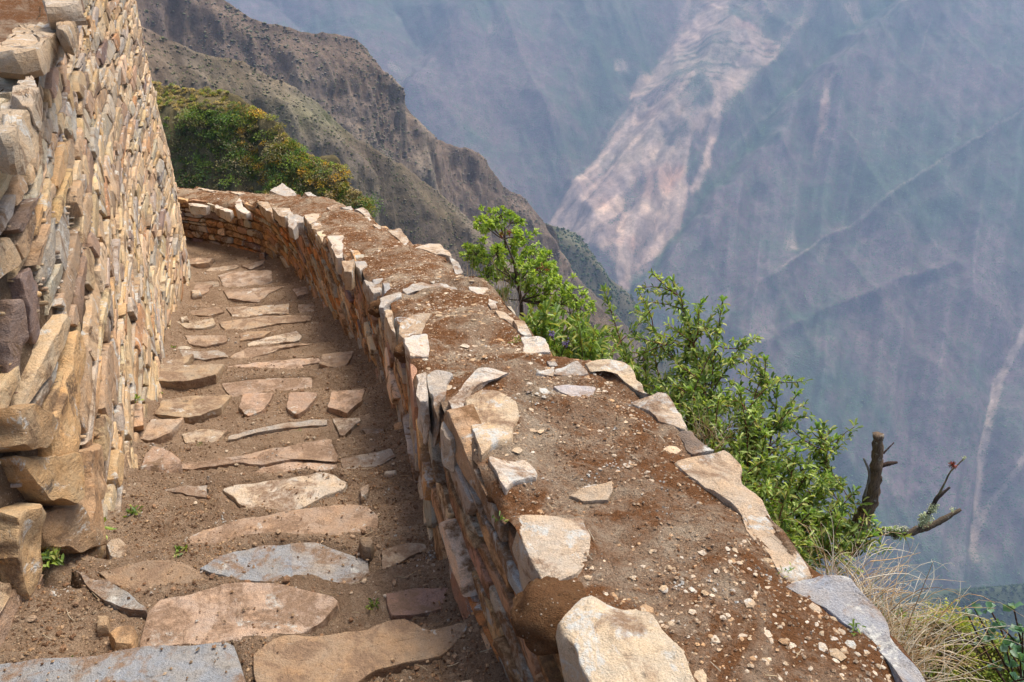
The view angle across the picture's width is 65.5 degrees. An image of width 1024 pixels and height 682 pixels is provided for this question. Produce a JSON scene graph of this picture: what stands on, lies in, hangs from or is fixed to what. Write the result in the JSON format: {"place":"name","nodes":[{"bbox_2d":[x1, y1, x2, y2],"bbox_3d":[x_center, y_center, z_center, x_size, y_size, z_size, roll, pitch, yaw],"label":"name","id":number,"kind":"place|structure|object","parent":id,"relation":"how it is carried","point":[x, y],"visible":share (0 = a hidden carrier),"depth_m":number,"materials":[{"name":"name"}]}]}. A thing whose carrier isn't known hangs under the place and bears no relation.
{"place":"outdoors","nodes":[
{"label":"outdoors","id":0,"kind":"place"},
{"bbox_2d":[0,238,507,681],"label":"path","id":1,"kind":"structure","parent":0,"point":[356,601],"depth_m":4.11,"materials":[{"name":"soil"}]},
{"bbox_2d":[0,0,190,645],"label":"retaining wall","id":2,"kind":"structure","parent":1,"relation":"on","point":[95,274],"depth_m":4.01,"materials":[{"name":"stone"}]},
{"bbox_2d":[41,547,63,569],"bbox_3d":[-1.833,0.862,3.148,0.108,0.089,0.109,-13,29,-25],"label":"weed","id":3,"kind":"object","parent":2,"relation":"attached to","point":[50,555],"visible":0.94,"depth_m":3.14,"materials":[{"name":"green plant"}]},
{"bbox_2d":[104,517,116,538],"bbox_3d":[-1.843,0.833,3.563,0.111,0.084,0.099,0,26,0],"label":"weed","id":4,"kind":"object","parent":2,"relation":"attached to","point":[109,527],"visible":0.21,"depth_m":3.58,"materials":[{"name":"green plant"}]},
{"bbox_2d":[132,393,143,402],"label":"weed","id":5,"kind":"object","parent":2,"relation":"attached to","point":[137,396],"visible":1,"depth_m":5.25,"materials":[{"name":"green plant"}]},
{"bbox_2d":[97,616,109,636],"bbox_3d":[-1.484,1.043,2.898,0.044,0.077,0.081,-11,28,-21],"label":"loose stone","id":6,"kind":"object","parent":1,"relation":"on","point":[103,626],"visible":0.9,"depth_m":2.87,"materials":[{"name":"beige stone"}]},
{"bbox_2d":[106,538,131,559],"bbox_3d":[-1.734,0.959,3.518,0.096,0.131,0.178,-16,30,-30],"label":"loose stone","id":7,"kind":"object","parent":1,"relation":"on","point":[118,548],"visible":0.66,"depth_m":3.49,"materials":[{"name":"beige stone"}]},
{"bbox_2d":[109,625,137,650],"bbox_3d":[-1.379,1.075,2.825,0.095,0.093,0.122,-9,27,-17],"label":"loose stone","id":8,"kind":"object","parent":1,"relation":"on","point":[121,637],"visible":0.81,"depth_m":2.81,"materials":[{"name":"beige stone"}]},
{"bbox_2d":[123,504,142,516],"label":"weed","id":9,"kind":"object","parent":1,"relation":"on","point":[134,511],"visible":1,"depth_m":3.78,"materials":[{"name":"green plant"}]},
{"bbox_2d":[140,446,182,472],"bbox_3d":[-2.024,0.727,4.618,0.242,0.154,0.280,0,26,0],"label":"loose stone","id":10,"kind":"object","parent":1,"relation":"on","point":[157,459],"visible":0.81,"depth_m":4.56,"materials":[{"name":"beige stone"}]},
{"bbox_2d":[174,544,187,557],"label":"weed","id":11,"kind":"object","parent":1,"relation":"on","point":[178,547],"visible":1,"depth_m":3.44,"materials":[{"name":"green plant"}]},
{"bbox_2d":[177,346,190,348],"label":"loose stone","id":12,"kind":"object","parent":1,"relation":"on","point":[183,347],"visible":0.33,"depth_m":8.35,"materials":[{"name":"beige stone"}]},
{"bbox_2d":[180,316,188,322],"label":"loose stone","id":13,"kind":"object","parent":1,"relation":"on","point":[184,319],"visible":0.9,"depth_m":9.26,"materials":[{"name":"beige stone"}]},
{"bbox_2d":[191,290,201,299],"bbox_3d":[-4.190,-0.618,10.573,0.124,0.098,0.209,-12,29,-24],"label":"loose stone","id":14,"kind":"object","parent":1,"relation":"on","point":[196,294],"visible":1,"depth_m":10.50,"materials":[{"name":"beige stone"}]},
{"bbox_2d":[0,258,472,681],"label":"stone staircase","id":15,"kind":"structure","parent":1,"relation":"on","point":[346,656],"depth_m":3.33,"materials":[{"name":"beige stone"}]},
{"bbox_2d":[259,252,265,258],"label":"loose stone","id":16,"kind":"object","parent":1,"relation":"on","point":[262,255],"visible":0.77,"depth_m":12.45,"materials":[{"name":"brown stone"}]},
{"bbox_2d":[360,484,368,503],"bbox_3d":[-0.778,0.810,4.189,0.050,0.066,0.134,0,26,0],"label":"loose stone","id":17,"kind":"object","parent":1,"relation":"on","point":[364,492],"visible":0.98,"depth_m":4.17,"materials":[{"name":"beige stone"}]},
{"bbox_2d":[359,537,374,560],"bbox_3d":[-0.628,0.895,3.429,0.074,0.089,0.096,0,26,0],"label":"loose stone","id":18,"kind":"object","parent":1,"relation":"on","point":[366,548],"visible":1,"depth_m":3.40,"materials":[{"name":"brown stone"}]},
{"bbox_2d":[365,598,379,609],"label":"weed","id":19,"kind":"object","parent":1,"relation":"on","point":[372,602],"visible":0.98,"depth_m":3.00,"materials":[{"name":"green plant"}]},
{"bbox_2d":[384,470,396,477],"bbox_3d":[-0.657,0.734,4.321,0.070,0.064,0.040,-5,26,-11],"label":"loose stone","id":20,"kind":"object","parent":1,"relation":"on","point":[389,473],"visible":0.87,"depth_m":4.30,"materials":[{"name":"grey stone"}]},
{"bbox_2d":[20,245,882,676],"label":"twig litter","id":21,"kind":"object","parent":1,"relation":"on","point":[426,531],"visible":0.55,"depth_m":3.03,"materials":[{"name":"brown plant"}]},
{"bbox_2d":[153,83,371,216],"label":"green hill","id":22,"kind":"structure","parent":0,"point":[168,110],"depth_m":45.19,"materials":[{"name":"green plant"}]},
{"bbox_2d":[152,80,384,218],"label":"hill bushes","id":23,"kind":"object","parent":22,"relation":"on","point":[292,179],"visible":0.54,"depth_m":44.01,"materials":[{"name":"green plant"}]},
{"bbox_2d":[141,26,639,372],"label":"ridge","id":24,"kind":"structure","parent":0,"point":[434,233],"depth_m":266.57,"materials":[{"name":"stone"}]},
{"bbox_2d":[142,28,626,352],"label":"ridge scrub","id":25,"kind":"object","parent":24,"relation":"on","point":[213,85],"visible":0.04,"depth_m":255.22,"materials":[{"name":"green plant"}]},
{"bbox_2d":[136,0,693,432],"bbox_3d":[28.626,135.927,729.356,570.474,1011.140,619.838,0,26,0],"label":"ridge","id":26,"kind":"structure","parent":0,"point":[179,23],"depth_m":492.74,"materials":[{"name":"stone"}]},
{"bbox_2d":[140,0,662,375],"bbox_3d":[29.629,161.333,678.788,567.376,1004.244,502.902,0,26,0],"label":"ridge scrub","id":27,"kind":"object","parent":26,"relation":"on","point":[297,60],"visible":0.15,"depth_m":494.15,"materials":[{"name":"green plant"}]},
{"bbox_2d":[225,0,1023,600],"bbox_3d":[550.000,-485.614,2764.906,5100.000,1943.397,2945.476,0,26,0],"label":"mountain","id":28,"kind":"structure","parent":0,"point":[643,130],"depth_m":2841.65,"materials":[{"name":"grey stone"}]},
{"bbox_2d":[228,0,1023,589],"bbox_3d":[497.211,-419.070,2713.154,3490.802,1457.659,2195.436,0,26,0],"label":"mountain trees","id":29,"kind":"object","parent":28,"relation":"on","point":[812,206],"visible":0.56,"depth_m":2798.97,"materials":[{"name":"green plant"}]},
{"bbox_2d":[545,223,727,447],"bbox_3d":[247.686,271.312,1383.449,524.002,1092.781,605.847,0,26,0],"label":"spur","id":30,"kind":"structure","parent":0,"point":[600,278],"depth_m":1160.73,"materials":[{"name":"grey stone"}]},
{"bbox_2d":[546,223,716,442],"bbox_3d":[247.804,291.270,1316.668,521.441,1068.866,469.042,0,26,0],"label":"ridge scrub","id":31,"kind":"object","parent":30,"relation":"on","point":[595,273],"visible":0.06,"depth_m":1158.70,"materials":[{"name":"green plant"}]},
{"bbox_2d":[875,584,1023,644],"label":"slope","id":32,"kind":"structure","parent":0,"point":[1017,598],"depth_m":1307.89,"materials":[{"name":"green plant"}]},
{"bbox_2d":[916,583,1023,645],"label":"ridge scrub","id":33,"kind":"object","parent":32,"relation":"on","point":[972,590],"visible":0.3,"depth_m":1307.50,"materials":[{"name":"green plant"}]},
{"bbox_2d":[887,620,1021,681],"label":"bushy slope","id":34,"kind":"structure","parent":0,"point":[975,650],"depth_m":10.78,"materials":[{"name":"green plant"}]},
{"bbox_2d":[880,597,1019,681],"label":"slope bushes","id":35,"kind":"object","parent":34,"relation":"on","point":[967,625],"visible":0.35,"depth_m":10.69,"materials":[{"name":"green plant"}]},
{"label":"steep ground","id":36,"kind":"structure","parent":0,"visible":0},
{"bbox_2d":[459,204,596,321],"bbox_3d":[0.132,-0.319,6.078,1.046,1.526,0.696,0,26,0],"label":"branching shrub","id":37,"kind":"object","parent":36,"relation":"on","point":[552,278],"visible":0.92,"depth_m":5.87,"materials":[{"name":"green plant"}]},
{"bbox_2d":[177,183,926,681],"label":"parapet wall","id":38,"kind":"structure","parent":36,"relation":"on","point":[539,593],"depth_m":2.49,"materials":[{"name":"stone"}]},
{"bbox_2d":[492,511,507,521],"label":"weed","id":39,"kind":"object","parent":38,"relation":"on","point":[502,517],"visible":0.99,"depth_m":2.29,"materials":[{"name":"green plant"}]},
{"bbox_2d":[519,295,610,360],"bbox_3d":[0.337,0.066,5.132,0.698,0.992,0.739,0,26,0],"label":"flowering shrub","id":40,"kind":"object","parent":38,"relation":"on","point":[583,342],"visible":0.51,"depth_m":4.90,"materials":[{"name":"green plant"}]},
{"bbox_2d":[778,562,795,576],"bbox_3d":[0.716,0.596,2.082,0.048,0.028,0.043,-10,28,-19],"label":"weed","id":41,"kind":"object","parent":38,"relation":"on","point":[786,569],"visible":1,"depth_m":2.08,"materials":[{"name":"green plant"}]},
{"bbox_2d":[847,618,865,635],"bbox_3d":[0.817,0.685,1.892,0.046,0.035,0.034,-20,32,-35],"label":"weed","id":42,"kind":"object","parent":38,"relation":"on","point":[852,624],"visible":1,"depth_m":1.89,"materials":[{"name":"green plant"}]},
{"bbox_2d":[679,398,749,452],"bbox_3d":[0.820,0.369,3.282,0.289,0.256,0.227,4,26,8],"label":"dry grass tuft","id":43,"kind":"object","parent":36,"relation":"on","point":[715,431],"visible":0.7,"depth_m":3.30,"materials":[{"name":"beige plant"}]},
{"bbox_2d":[599,268,913,575],"bbox_3d":[1.045,0.446,3.834,1.044,1.502,1.560,-23,34,-39],"label":"leafy shrub","id":44,"kind":"object","parent":36,"relation":"on","point":[748,446],"visible":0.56,"depth_m":3.80,"materials":[{"name":"green plant"}]},
{"bbox_2d":[774,510,1023,681],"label":"dry grass tuft","id":45,"kind":"object","parent":36,"relation":"on","point":[899,638],"visible":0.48,"depth_m":2.89,"materials":[{"name":"beige plant"}]},
{"bbox_2d":[840,431,966,557],"bbox_3d":[1.903,0.740,3.808,0.536,0.701,0.094,0,26,0],"label":"dead tree","id":46,"kind":"object","parent":36,"relation":"on","point":[872,490],"visible":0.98,"depth_m":3.80,"materials":[{"name":"brown plant"}]},
{"bbox_2d":[948,460,957,468],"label":"air plant","id":47,"kind":"object","parent":46,"relation":"on","point":[952,464],"visible":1,"depth_m":3.73,"materials":[{"name":"grey plant"}]},
{"bbox_2d":[963,601,1023,681],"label":"round leaved shrub","id":48,"kind":"object","parent":36,"relation":"on","point":[1017,650],"visible":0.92,"depth_m":2.98,"materials":[{"name":"green plant"}]}
]}

